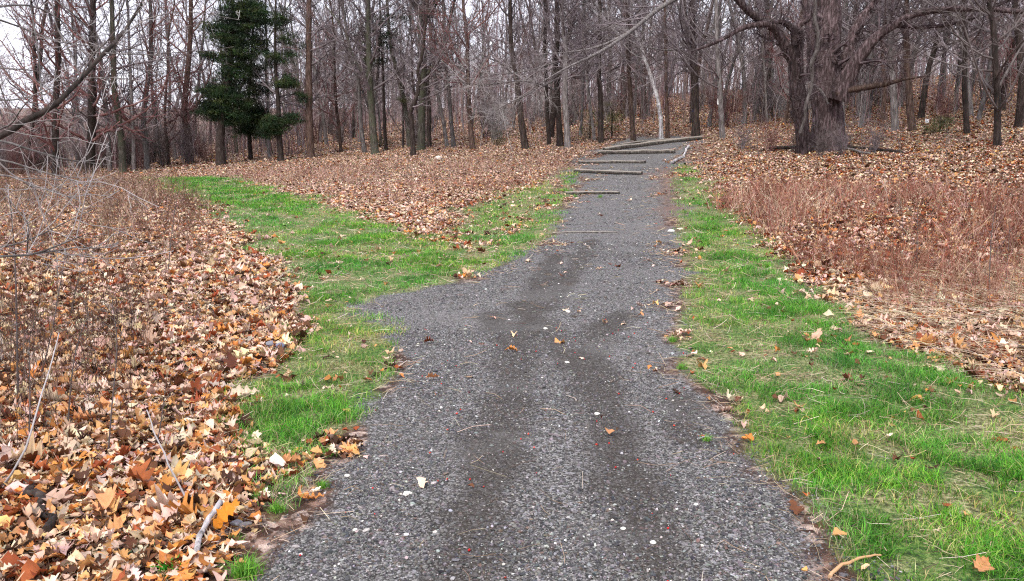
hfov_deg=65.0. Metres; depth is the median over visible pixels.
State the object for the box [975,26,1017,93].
leafless shrub
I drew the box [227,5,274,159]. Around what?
cedar tree
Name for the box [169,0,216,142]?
bare tree
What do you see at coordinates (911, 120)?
bare tree
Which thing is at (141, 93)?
bare tree
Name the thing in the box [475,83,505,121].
leafless shrub
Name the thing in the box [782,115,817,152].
leafless shrub
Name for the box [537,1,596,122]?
bare tree
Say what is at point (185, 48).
bare tree
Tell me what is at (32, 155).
leafless shrub
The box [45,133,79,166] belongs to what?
leafless shrub
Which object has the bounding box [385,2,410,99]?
bare tree
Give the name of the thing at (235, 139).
bare tree
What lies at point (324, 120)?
bare tree
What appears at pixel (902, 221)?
sapling
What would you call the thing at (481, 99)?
leafless shrub
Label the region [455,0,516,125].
bare tree
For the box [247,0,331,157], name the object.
bare tree
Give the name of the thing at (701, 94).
leafless shrub
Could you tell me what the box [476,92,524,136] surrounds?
leafless shrub
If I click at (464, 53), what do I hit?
bare tree
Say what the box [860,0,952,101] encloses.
bare tree
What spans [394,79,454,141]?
leafless shrub
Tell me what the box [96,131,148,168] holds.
leafless shrub
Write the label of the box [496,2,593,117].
bare tree
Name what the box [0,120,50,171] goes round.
leafless shrub
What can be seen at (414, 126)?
leafless shrub
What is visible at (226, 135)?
leafless shrub
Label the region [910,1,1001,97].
bare tree
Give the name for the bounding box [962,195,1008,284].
sapling
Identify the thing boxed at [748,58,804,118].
leafless shrub
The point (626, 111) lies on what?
bare tree
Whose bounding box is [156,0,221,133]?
bare tree
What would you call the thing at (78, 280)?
sapling
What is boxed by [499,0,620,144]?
bare tree
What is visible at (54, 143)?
bare tree
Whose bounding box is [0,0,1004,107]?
sky
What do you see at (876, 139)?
leafless shrub
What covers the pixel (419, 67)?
bare tree
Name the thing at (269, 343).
stone
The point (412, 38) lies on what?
bare tree
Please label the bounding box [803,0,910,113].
bare tree
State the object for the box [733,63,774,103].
leafless shrub
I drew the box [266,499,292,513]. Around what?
grass tuft
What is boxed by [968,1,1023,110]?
bare tree
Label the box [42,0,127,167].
bare tree
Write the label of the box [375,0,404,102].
bare tree
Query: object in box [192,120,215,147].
leafless shrub
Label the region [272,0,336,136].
bare tree
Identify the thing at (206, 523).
stick
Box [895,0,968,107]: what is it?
bare tree
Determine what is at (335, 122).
leafless shrub
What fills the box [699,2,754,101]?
bare tree
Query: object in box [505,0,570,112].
bare tree
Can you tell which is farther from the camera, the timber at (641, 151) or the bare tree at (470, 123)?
the bare tree at (470, 123)
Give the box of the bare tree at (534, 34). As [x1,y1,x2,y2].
[500,0,554,80]
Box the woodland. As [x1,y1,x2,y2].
[259,0,1021,119]
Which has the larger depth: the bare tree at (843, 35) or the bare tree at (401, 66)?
the bare tree at (401, 66)
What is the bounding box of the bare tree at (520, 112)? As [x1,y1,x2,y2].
[415,0,580,148]
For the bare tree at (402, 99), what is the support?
on the ground at (832, 374)
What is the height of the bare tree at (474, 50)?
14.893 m
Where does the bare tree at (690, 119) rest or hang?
on the ground at (832, 374)
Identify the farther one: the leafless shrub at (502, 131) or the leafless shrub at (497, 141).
the leafless shrub at (502, 131)
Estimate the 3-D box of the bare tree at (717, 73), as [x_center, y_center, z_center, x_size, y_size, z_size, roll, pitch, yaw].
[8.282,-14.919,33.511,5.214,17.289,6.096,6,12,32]
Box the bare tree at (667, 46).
[646,3,704,94]
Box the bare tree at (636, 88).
[582,2,709,123]
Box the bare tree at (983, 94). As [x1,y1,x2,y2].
[960,0,1023,119]
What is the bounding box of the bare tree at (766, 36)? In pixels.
[712,0,798,106]
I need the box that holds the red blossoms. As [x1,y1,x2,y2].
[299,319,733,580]
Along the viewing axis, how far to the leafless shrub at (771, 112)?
43.96 m
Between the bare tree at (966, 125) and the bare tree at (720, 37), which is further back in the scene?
the bare tree at (720, 37)
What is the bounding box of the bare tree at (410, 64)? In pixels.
[389,6,443,106]
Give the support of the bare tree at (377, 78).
on the ground at (832, 374)
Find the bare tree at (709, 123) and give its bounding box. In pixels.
[641,0,769,126]
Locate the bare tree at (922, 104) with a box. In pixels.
[917,0,1020,118]
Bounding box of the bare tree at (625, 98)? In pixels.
[596,0,674,118]
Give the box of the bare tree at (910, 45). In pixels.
[896,1,932,91]
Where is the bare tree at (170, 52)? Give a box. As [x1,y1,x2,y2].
[118,0,224,112]
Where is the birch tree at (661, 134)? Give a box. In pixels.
[579,0,674,138]
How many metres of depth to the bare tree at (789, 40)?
60.33 m
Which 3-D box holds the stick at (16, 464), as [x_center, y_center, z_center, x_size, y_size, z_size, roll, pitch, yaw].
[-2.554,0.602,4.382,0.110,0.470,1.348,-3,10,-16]
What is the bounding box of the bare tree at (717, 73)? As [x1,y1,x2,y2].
[635,0,736,138]
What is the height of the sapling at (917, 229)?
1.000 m
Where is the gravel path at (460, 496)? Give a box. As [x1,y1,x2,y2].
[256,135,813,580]
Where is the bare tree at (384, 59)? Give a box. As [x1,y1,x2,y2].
[373,11,413,98]
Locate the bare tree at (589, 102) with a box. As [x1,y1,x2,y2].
[551,0,643,140]
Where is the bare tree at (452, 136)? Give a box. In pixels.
[390,0,478,146]
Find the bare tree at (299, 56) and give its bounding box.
[285,3,336,113]
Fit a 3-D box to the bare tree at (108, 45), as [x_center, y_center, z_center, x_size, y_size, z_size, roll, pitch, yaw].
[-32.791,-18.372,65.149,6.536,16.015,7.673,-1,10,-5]
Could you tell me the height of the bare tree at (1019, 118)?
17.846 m
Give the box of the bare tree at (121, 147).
[43,0,195,172]
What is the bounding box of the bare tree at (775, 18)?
[722,0,790,115]
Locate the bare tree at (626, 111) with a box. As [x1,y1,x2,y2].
[582,0,645,117]
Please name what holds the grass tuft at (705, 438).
on the gravel path at (460, 496)
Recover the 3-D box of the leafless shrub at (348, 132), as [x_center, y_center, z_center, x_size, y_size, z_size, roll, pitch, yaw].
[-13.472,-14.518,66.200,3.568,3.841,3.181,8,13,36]
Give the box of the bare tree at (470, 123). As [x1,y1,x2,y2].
[404,0,523,149]
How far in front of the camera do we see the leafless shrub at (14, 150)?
50.72 m
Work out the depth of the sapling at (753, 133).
25.83 m
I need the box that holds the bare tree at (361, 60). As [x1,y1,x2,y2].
[323,1,405,107]
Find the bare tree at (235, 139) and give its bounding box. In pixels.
[193,0,302,153]
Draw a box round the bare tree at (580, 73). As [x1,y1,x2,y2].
[553,0,596,109]
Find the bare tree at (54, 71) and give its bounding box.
[26,0,86,142]
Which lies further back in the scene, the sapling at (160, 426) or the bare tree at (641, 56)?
the bare tree at (641, 56)
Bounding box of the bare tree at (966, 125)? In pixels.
[904,0,1023,133]
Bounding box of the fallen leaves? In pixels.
[0,72,1023,580]
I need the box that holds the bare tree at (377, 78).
[358,0,416,104]
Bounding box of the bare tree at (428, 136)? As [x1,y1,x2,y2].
[406,0,504,146]
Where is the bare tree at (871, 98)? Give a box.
[856,1,949,117]
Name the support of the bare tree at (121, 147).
on the ground at (832, 374)
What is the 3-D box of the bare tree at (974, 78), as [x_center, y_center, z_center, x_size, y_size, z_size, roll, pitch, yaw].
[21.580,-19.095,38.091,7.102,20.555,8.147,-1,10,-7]
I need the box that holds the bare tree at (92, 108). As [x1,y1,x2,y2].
[3,0,184,174]
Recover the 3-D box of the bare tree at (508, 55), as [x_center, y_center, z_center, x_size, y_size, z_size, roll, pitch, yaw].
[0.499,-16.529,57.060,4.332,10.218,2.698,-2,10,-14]
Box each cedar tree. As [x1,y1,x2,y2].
[187,0,289,165]
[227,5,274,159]
[253,0,312,160]
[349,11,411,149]
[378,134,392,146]
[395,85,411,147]
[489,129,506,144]
[572,107,604,138]
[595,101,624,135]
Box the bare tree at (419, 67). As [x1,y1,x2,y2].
[382,0,503,155]
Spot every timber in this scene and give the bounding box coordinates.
[552,231,616,233]
[564,191,619,194]
[574,168,642,174]
[578,160,645,163]
[597,149,675,154]
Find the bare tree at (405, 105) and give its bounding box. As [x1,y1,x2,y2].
[341,0,436,146]
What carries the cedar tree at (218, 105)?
on the ground at (832, 374)
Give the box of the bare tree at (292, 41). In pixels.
[270,0,321,112]
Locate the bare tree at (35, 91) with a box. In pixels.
[0,0,86,172]
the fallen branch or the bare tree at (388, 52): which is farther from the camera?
the bare tree at (388, 52)
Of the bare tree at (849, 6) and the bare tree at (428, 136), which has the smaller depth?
the bare tree at (849, 6)
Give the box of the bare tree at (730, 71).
[708,0,798,123]
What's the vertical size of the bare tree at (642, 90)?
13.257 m
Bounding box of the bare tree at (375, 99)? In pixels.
[326,0,415,143]
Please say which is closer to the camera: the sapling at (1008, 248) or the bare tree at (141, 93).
the sapling at (1008, 248)
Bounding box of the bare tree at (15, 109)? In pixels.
[0,66,42,146]
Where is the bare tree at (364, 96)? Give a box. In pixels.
[312,0,405,112]
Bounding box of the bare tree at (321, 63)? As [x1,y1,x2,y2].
[295,0,349,128]
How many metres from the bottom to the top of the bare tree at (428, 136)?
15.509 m
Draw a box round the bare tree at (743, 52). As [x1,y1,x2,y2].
[701,0,780,98]
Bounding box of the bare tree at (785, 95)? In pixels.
[753,0,806,124]
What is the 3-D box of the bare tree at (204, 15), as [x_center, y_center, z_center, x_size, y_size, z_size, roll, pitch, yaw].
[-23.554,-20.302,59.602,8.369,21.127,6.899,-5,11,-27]
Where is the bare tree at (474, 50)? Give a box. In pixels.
[436,0,517,99]
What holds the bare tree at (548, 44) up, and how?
on the ground at (832, 374)
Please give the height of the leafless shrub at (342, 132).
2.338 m
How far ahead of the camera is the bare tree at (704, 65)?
60.51 m
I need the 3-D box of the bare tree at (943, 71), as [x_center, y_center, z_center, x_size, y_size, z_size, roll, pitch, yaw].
[20.635,-17.641,37.523,7.479,18.502,6.950,-1,10,-8]
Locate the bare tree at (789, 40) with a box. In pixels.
[756,0,812,96]
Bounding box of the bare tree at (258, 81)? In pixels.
[243,0,302,148]
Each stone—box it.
[229,519,242,525]
[239,521,251,528]
[266,341,273,346]
[403,491,411,495]
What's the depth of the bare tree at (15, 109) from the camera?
62.54 m
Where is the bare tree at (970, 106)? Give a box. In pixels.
[897,0,1022,116]
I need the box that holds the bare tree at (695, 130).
[497,0,724,136]
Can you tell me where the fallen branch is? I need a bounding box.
[769,145,795,149]
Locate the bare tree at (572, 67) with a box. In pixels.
[524,3,588,119]
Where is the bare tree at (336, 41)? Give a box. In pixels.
[315,1,355,116]
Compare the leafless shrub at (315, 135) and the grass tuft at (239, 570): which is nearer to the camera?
the grass tuft at (239, 570)
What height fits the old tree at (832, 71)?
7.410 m
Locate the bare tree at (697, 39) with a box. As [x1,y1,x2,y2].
[660,2,741,105]
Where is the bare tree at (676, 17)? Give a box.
[652,2,711,46]
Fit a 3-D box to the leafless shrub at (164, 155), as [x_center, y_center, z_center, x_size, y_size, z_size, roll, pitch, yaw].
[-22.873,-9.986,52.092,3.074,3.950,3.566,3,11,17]
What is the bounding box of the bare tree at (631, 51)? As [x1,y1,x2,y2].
[585,0,649,114]
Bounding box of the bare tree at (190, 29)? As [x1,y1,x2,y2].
[136,0,218,162]
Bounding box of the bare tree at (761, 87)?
[709,0,788,122]
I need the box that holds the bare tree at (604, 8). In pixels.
[566,0,647,115]
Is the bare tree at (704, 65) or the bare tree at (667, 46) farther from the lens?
the bare tree at (667, 46)
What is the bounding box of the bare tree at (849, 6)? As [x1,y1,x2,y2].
[779,0,920,125]
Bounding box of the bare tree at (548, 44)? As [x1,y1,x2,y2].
[533,1,577,95]
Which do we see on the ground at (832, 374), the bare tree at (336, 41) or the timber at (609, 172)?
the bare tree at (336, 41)
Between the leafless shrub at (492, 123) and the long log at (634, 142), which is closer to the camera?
the long log at (634, 142)
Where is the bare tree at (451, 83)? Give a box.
[430,24,464,119]
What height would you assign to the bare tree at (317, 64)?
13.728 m
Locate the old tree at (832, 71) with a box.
[684,0,1023,154]
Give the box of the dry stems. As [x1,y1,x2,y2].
[0,145,1023,453]
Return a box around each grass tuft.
[210,549,267,580]
[214,414,228,427]
[235,435,259,445]
[250,487,273,499]
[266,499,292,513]
[313,344,327,352]
[314,479,331,488]
[321,445,336,457]
[666,335,678,342]
[676,360,687,369]
[700,434,713,441]
[763,261,773,267]
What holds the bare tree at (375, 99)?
on the ground at (832, 374)
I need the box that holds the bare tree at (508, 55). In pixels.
[496,0,540,124]
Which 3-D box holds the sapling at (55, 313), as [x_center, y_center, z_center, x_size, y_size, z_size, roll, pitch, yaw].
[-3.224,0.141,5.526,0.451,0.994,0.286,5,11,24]
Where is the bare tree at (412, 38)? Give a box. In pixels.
[374,0,442,137]
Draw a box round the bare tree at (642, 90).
[602,1,662,119]
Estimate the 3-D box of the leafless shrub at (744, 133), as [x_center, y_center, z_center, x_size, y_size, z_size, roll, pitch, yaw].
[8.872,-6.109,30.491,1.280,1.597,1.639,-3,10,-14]
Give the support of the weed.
on the ground at (832, 374)
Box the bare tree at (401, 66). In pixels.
[375,0,447,144]
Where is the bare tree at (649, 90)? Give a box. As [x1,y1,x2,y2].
[621,1,685,115]
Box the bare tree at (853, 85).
[844,4,881,105]
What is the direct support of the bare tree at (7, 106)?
on the ground at (832, 374)
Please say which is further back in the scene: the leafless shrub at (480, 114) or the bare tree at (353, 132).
the bare tree at (353, 132)
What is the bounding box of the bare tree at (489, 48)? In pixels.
[469,1,503,108]
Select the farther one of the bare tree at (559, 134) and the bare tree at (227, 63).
the bare tree at (227, 63)
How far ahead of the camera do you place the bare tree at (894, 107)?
30.86 m
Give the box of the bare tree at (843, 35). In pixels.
[784,0,902,57]
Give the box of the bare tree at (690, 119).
[631,0,711,123]
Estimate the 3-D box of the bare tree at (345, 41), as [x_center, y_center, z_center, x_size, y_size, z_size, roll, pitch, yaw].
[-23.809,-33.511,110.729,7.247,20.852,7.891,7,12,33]
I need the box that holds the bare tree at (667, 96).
[616,0,737,138]
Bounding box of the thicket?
[0,0,1023,173]
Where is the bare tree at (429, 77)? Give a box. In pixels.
[380,2,471,133]
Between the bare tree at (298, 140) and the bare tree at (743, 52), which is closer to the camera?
the bare tree at (743, 52)
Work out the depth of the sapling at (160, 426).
4.37 m
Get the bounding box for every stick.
[1,333,58,487]
[146,410,184,495]
[194,500,222,551]
[669,155,684,163]
[828,554,880,577]
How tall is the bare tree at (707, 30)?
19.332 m
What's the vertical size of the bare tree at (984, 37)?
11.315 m
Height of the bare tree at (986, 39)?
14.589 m
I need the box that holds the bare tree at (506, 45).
[459,0,553,110]
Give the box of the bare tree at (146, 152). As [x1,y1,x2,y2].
[70,0,190,169]
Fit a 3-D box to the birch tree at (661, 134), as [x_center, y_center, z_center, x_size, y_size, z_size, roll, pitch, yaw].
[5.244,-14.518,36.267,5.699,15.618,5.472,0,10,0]
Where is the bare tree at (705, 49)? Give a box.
[675,0,724,79]
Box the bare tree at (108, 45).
[86,0,146,140]
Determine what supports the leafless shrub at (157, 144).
on the ground at (832, 374)
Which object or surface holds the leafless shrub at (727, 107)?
on the ground at (832, 374)
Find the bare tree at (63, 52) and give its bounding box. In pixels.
[0,0,118,148]
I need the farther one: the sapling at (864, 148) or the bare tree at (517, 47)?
the bare tree at (517, 47)
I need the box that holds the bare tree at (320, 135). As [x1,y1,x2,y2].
[278,0,352,141]
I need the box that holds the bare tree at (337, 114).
[265,0,375,151]
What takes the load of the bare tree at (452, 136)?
on the ground at (832, 374)
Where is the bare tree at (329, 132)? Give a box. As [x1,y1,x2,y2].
[298,0,354,133]
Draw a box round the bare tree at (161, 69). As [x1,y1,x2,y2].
[123,2,194,137]
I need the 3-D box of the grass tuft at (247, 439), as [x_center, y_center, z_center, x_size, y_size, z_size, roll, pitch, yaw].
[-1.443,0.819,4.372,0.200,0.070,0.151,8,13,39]
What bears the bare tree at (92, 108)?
on the ground at (832, 374)
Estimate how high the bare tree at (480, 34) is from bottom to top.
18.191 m
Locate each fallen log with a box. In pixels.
[563,138,625,140]
[848,145,905,152]
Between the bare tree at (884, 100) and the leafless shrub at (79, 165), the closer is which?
the bare tree at (884, 100)
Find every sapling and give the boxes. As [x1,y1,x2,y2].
[0,196,59,392]
[8,241,71,372]
[12,342,44,432]
[55,300,106,420]
[70,249,95,315]
[81,274,135,452]
[89,220,103,270]
[156,383,170,443]
[161,182,189,269]
[476,112,493,147]
[484,83,511,148]
[741,100,762,162]
[856,127,867,164]
[893,200,908,240]
[894,123,905,164]
[902,202,924,267]
[942,123,957,162]
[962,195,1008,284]
[998,220,1018,278]
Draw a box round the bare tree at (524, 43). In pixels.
[490,0,543,116]
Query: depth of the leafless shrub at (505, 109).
60.44 m
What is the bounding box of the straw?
[0,115,1023,580]
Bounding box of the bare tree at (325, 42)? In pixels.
[302,0,346,105]
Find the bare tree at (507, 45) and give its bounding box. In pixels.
[476,1,525,101]
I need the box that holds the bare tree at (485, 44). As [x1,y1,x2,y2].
[467,0,500,103]
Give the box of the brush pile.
[913,115,961,133]
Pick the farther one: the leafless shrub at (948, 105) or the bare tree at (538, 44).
the bare tree at (538, 44)
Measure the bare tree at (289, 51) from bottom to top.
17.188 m
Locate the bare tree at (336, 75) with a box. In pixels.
[312,0,351,134]
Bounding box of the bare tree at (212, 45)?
[191,0,236,134]
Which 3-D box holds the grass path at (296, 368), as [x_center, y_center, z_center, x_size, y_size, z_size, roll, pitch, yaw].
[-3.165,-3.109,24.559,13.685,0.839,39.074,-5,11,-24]
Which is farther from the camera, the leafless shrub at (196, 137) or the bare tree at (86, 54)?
the bare tree at (86, 54)
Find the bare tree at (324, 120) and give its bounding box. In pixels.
[268,0,365,144]
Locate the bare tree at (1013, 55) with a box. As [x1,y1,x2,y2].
[976,0,1023,85]
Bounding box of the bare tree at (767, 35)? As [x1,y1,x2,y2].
[746,0,797,103]
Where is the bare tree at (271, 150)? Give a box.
[183,0,294,154]
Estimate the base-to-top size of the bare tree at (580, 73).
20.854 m
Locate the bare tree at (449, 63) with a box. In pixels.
[434,1,466,118]
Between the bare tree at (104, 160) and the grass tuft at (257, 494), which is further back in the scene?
the bare tree at (104, 160)
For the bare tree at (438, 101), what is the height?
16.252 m
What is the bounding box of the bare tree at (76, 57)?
[49,1,109,163]
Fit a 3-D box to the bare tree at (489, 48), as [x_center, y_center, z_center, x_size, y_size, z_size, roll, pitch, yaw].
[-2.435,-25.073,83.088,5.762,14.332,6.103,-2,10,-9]
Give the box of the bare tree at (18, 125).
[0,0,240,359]
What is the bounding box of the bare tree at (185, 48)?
[155,0,211,120]
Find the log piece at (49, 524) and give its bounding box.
[22,479,57,532]
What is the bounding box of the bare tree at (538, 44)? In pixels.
[500,4,560,117]
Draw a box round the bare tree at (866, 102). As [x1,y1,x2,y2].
[841,3,931,127]
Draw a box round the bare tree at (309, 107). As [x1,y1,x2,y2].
[249,0,371,158]
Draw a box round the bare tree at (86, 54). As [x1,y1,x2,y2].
[64,11,106,131]
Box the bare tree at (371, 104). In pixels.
[312,0,436,154]
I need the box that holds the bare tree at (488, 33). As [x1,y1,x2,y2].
[461,1,517,97]
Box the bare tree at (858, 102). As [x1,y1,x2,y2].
[841,0,941,115]
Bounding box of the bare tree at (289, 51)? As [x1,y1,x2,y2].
[237,0,330,135]
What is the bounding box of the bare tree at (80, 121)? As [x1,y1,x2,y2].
[11,0,100,145]
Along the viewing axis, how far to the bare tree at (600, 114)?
37.94 m
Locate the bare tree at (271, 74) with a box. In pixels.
[255,0,294,136]
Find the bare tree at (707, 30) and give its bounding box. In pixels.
[670,0,751,112]
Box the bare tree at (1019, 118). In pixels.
[927,0,1023,127]
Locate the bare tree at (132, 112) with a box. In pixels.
[56,0,189,171]
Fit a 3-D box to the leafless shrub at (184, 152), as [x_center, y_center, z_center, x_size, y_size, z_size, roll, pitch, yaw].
[-21.139,-10.264,51.424,3.058,4.545,3.916,-3,10,-16]
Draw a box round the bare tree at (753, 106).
[731,0,796,120]
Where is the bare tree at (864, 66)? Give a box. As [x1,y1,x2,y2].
[841,0,937,108]
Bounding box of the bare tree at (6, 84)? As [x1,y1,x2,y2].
[0,17,47,132]
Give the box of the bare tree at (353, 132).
[344,0,426,136]
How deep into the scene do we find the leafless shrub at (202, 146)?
58.57 m
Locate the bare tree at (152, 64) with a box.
[103,0,184,162]
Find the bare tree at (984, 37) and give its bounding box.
[967,5,1011,61]
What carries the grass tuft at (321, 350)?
on the grass path at (296, 368)
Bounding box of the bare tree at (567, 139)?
[531,0,631,147]
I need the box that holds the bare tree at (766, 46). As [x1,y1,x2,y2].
[732,0,800,113]
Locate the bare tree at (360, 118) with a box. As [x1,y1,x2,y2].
[290,0,387,151]
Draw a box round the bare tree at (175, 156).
[133,0,214,158]
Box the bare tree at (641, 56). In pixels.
[603,0,683,118]
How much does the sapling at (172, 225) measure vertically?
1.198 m
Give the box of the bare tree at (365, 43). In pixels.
[322,0,405,87]
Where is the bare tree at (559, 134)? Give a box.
[433,0,606,145]
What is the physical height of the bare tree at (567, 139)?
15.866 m
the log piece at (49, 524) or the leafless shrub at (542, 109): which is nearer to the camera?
the log piece at (49, 524)
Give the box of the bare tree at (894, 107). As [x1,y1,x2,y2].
[775,0,955,130]
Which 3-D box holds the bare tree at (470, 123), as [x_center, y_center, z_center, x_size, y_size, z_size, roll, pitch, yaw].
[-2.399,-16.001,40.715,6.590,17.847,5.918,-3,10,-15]
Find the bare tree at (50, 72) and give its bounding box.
[5,0,86,130]
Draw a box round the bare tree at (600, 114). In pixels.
[550,0,711,142]
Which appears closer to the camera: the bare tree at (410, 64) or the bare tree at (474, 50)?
the bare tree at (474, 50)
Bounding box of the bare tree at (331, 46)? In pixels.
[312,0,358,124]
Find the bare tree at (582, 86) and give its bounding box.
[562,1,620,134]
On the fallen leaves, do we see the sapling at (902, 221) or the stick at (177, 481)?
the stick at (177, 481)
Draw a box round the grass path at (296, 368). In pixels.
[159,171,575,446]
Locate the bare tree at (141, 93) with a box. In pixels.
[122,0,181,164]
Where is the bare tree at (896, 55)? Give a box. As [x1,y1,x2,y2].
[848,3,934,81]
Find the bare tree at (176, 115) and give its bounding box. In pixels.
[124,0,213,164]
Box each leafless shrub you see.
[0,120,48,173]
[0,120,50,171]
[0,127,28,173]
[0,144,29,173]
[1,131,33,173]
[3,119,50,164]
[40,137,69,170]
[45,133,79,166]
[48,127,78,164]
[59,119,103,165]
[65,117,113,168]
[66,137,101,172]
[79,121,139,167]
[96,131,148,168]
[100,103,168,167]
[124,117,172,163]
[127,125,157,168]
[134,108,181,165]
[137,113,173,162]
[138,121,178,158]
[156,95,203,164]
[173,109,213,156]
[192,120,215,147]
[193,131,214,162]
[193,136,211,157]
[199,117,241,152]
[293,91,333,142]
[315,83,366,141]
[324,118,353,144]
[338,96,367,136]
[393,105,431,143]
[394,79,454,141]
[471,76,513,136]
[471,84,505,124]
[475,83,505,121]
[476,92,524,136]
[482,88,518,140]
[486,90,516,124]
[523,101,540,123]
[525,76,578,125]
[526,85,548,119]
[548,82,592,124]
[577,66,616,119]
[590,90,621,116]
[607,75,640,113]
[614,78,647,114]
[636,86,659,110]
[660,91,679,112]
[675,69,713,109]
[689,66,756,126]
[724,78,761,113]
[727,110,767,149]
[729,59,786,121]
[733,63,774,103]
[747,58,804,116]
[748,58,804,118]
[756,110,793,152]
[771,81,793,122]
[778,27,845,121]
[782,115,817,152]
[807,122,844,156]
[823,120,858,154]
[853,105,902,153]
[864,68,901,106]
[865,57,902,101]
[875,42,929,88]
[895,70,913,98]
[919,67,970,117]
[952,34,1023,104]
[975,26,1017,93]
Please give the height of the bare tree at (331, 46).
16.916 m
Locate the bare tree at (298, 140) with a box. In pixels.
[245,0,327,146]
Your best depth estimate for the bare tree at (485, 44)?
73.53 m
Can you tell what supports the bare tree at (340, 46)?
on the ground at (832, 374)
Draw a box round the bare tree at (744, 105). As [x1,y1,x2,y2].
[677,0,800,124]
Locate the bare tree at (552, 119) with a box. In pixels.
[540,0,638,136]
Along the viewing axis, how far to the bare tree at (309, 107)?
47.54 m
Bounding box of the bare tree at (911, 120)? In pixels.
[841,0,970,130]
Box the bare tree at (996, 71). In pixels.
[883,0,1023,145]
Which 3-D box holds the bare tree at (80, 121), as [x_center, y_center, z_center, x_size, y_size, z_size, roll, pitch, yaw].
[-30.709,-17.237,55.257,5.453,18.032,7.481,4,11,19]
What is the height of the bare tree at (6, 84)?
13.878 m
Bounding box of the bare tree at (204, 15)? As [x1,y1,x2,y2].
[138,0,235,138]
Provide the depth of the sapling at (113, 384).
4.16 m
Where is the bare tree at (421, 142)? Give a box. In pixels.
[325,0,457,150]
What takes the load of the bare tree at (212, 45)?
on the ground at (832, 374)
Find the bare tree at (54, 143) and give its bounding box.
[0,0,99,174]
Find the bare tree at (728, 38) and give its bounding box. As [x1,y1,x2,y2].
[706,0,783,95]
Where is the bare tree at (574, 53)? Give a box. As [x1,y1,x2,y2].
[559,0,604,119]
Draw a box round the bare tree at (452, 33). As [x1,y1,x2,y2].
[436,0,472,111]
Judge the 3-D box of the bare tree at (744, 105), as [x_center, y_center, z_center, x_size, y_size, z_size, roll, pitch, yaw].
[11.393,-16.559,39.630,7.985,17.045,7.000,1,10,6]
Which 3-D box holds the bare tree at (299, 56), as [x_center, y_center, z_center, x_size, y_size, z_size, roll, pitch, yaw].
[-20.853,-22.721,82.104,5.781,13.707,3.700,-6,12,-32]
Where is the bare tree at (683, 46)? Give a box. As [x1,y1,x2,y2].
[637,0,711,99]
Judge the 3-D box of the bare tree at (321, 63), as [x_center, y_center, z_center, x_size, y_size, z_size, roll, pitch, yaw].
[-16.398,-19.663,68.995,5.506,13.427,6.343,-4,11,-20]
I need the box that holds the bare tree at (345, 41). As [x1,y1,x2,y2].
[322,0,364,88]
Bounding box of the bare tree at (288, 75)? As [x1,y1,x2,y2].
[277,32,301,129]
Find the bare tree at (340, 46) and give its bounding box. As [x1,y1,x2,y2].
[334,0,363,125]
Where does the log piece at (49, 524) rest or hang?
on the fallen leaves
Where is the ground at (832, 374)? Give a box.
[0,78,1023,580]
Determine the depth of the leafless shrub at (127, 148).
51.02 m
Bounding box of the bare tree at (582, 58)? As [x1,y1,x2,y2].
[528,0,625,122]
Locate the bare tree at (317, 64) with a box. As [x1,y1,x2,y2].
[280,0,336,134]
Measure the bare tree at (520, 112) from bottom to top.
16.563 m
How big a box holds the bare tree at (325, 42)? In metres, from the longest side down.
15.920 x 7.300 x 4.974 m
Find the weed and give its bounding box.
[150,555,187,580]
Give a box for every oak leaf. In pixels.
[125,458,155,489]
[213,498,239,529]
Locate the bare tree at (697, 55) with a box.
[655,0,712,93]
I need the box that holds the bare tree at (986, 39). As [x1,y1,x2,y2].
[951,1,990,68]
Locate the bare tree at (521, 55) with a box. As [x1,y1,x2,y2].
[497,0,549,128]
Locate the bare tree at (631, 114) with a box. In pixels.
[556,0,673,140]
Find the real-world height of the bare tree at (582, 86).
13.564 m
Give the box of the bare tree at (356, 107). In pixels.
[301,0,378,141]
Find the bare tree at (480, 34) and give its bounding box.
[459,0,512,112]
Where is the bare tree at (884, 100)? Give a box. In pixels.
[844,0,960,120]
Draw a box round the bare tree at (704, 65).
[684,1,745,104]
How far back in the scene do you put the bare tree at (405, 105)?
47.42 m
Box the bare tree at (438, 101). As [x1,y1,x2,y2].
[385,0,479,146]
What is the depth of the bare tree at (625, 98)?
54.68 m
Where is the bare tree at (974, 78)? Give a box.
[969,1,995,96]
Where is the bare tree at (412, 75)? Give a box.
[381,0,444,122]
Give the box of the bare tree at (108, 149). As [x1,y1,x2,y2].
[29,0,144,171]
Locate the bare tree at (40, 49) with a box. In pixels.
[0,0,87,170]
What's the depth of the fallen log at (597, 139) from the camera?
40.38 m
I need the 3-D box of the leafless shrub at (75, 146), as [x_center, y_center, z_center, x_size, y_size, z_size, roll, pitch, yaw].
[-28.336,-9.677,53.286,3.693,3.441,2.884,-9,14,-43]
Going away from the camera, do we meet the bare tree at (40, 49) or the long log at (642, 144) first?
the long log at (642, 144)
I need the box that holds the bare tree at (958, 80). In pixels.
[898,0,1009,111]
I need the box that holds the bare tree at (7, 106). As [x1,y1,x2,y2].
[0,53,20,172]
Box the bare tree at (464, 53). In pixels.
[426,0,492,123]
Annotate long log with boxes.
[603,136,701,149]
[620,138,675,144]
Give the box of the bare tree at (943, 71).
[881,2,1006,107]
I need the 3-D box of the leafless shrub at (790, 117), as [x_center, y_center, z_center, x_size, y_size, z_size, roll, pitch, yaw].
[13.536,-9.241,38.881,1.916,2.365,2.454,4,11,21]
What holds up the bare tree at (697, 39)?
on the ground at (832, 374)

